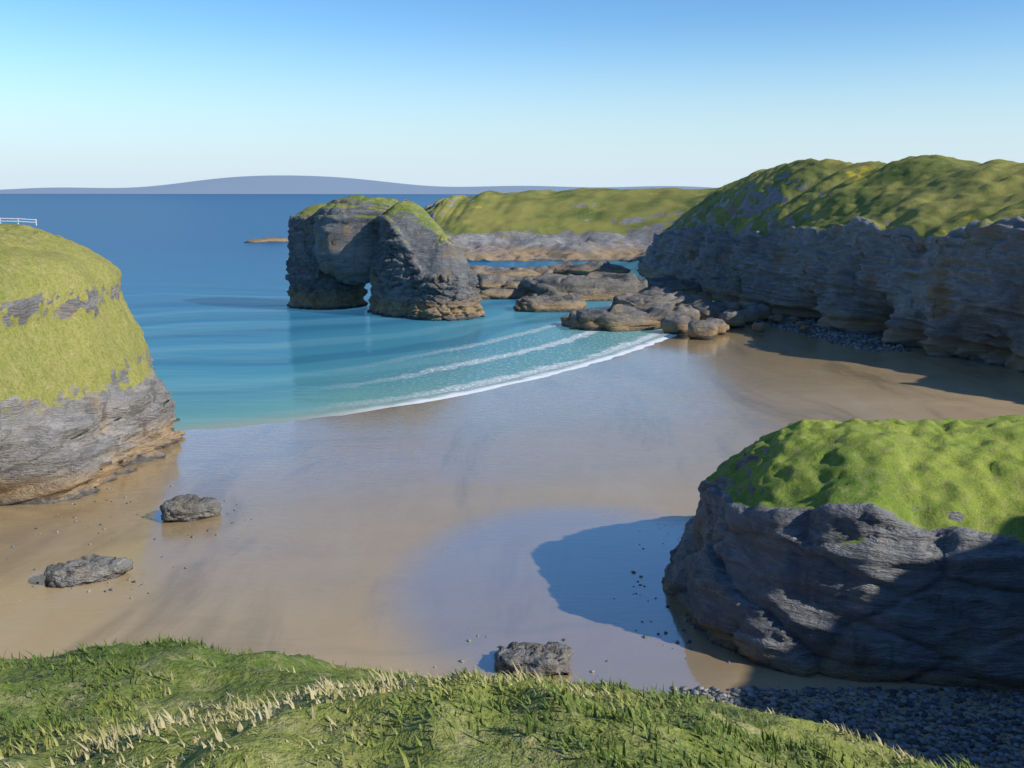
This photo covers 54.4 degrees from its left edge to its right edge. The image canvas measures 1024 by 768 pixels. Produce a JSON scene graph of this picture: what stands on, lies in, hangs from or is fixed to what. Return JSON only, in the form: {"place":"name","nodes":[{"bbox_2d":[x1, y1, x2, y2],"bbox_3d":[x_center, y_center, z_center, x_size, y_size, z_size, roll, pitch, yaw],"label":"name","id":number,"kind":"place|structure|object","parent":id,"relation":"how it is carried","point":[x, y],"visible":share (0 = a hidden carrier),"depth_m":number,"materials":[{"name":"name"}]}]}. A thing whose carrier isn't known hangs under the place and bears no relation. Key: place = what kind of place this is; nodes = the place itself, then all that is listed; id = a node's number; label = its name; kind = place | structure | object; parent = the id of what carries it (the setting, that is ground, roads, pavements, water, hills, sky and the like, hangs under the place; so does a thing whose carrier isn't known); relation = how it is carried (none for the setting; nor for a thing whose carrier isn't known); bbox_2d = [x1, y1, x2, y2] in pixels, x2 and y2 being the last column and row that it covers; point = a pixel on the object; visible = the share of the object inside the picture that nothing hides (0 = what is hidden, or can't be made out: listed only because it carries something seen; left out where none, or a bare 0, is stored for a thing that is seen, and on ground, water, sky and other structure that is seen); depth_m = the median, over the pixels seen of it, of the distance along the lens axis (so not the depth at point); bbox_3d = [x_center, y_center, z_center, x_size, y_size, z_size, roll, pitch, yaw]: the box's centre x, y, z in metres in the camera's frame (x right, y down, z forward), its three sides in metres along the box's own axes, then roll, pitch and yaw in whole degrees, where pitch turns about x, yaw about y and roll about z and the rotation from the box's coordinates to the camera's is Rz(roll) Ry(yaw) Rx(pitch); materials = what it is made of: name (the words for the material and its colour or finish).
{"place":"outdoors","nodes":[
{"label":"outdoors","id":0,"kind":"place"},
{"bbox_2d":[0,194,676,430],"bbox_3d":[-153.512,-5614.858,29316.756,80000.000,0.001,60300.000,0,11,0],"label":"sea","id":1,"kind":"structure","parent":0,"point":[231,338],"depth_m":177.30,"materials":[{"name":"liquid"}]},
{"bbox_2d":[243,237,288,242],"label":"skerry","id":2,"kind":"structure","parent":1,"relation":"in","point":[272,239],"depth_m":485.82,"materials":[{"name":"brown stone"}]},
{"bbox_2d":[285,195,485,320],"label":"sea arch","id":3,"kind":"structure","parent":1,"relation":"in","point":[406,259],"depth_m":197.43,"materials":[{"name":"grey stone"}]},
{"bbox_2d":[424,187,720,261],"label":"headland","id":4,"kind":"structure","parent":1,"relation":"in","point":[593,224],"depth_m":413.00,"materials":[{"name":"green plant"}]},
{"bbox_2d":[0,175,712,193],"bbox_3d":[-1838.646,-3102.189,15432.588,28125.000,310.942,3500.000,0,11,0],"label":"distant hills","id":5,"kind":"structure","parent":0,"point":[281,184],"depth_m":14583.10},
{"bbox_2d":[0,632,981,767],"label":"grassy ground","id":6,"kind":"structure","parent":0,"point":[252,676],"depth_m":4.00,"materials":[{"name":"green plant"}]},
{"bbox_2d":[0,320,1023,767],"bbox_3d":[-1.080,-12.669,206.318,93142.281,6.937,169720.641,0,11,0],"label":"beach ground","id":7,"kind":"structure","parent":0,"point":[420,538],"depth_m":73.00,"materials":[{"name":"beige sand"}]},
{"bbox_2d":[0,223,185,505],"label":"headland","id":8,"kind":"structure","parent":7,"relation":"on","point":[87,404],"depth_m":83.27,"materials":[{"name":"green plant"}]},
{"bbox_2d":[0,218,36,224],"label":"rail fence","id":9,"kind":"object","parent":8,"relation":"on","point":[18,221],"visible":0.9,"depth_m":98.81,"materials":[{"name":"white paint"}]},
{"bbox_2d":[44,494,573,676],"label":"beach rocks","id":10,"kind":"object","parent":7,"relation":"on","point":[549,657],"visible":0.94,"depth_m":60.88,"materials":[{"name":"grey stone"}]},
{"bbox_2d":[469,260,809,339],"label":"rock outcrops","id":11,"kind":"object","parent":7,"relation":"on","point":[667,304],"visible":0.91,"depth_m":204.35,"materials":[{"name":"grey stone"}]},
{"bbox_2d":[661,414,1023,692],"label":"foreground rock","id":12,"kind":"object","parent":7,"relation":"on","point":[859,550],"visible":0.98,"depth_m":50.38,"materials":[{"name":"grey stone"}]},
{"bbox_2d":[0,0,1023,189],"label":"sky","id":13,"kind":"structure","parent":0,"point":[94,93],"materials":[{"name":"blue"}]},
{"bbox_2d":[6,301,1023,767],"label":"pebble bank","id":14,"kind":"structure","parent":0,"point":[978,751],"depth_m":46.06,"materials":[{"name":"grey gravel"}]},
{"bbox_2d":[637,154,1023,372],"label":"headland cliff","id":15,"kind":"structure","parent":0,"point":[925,253],"depth_m":173.83,"materials":[{"name":"grey stone"}]}
]}

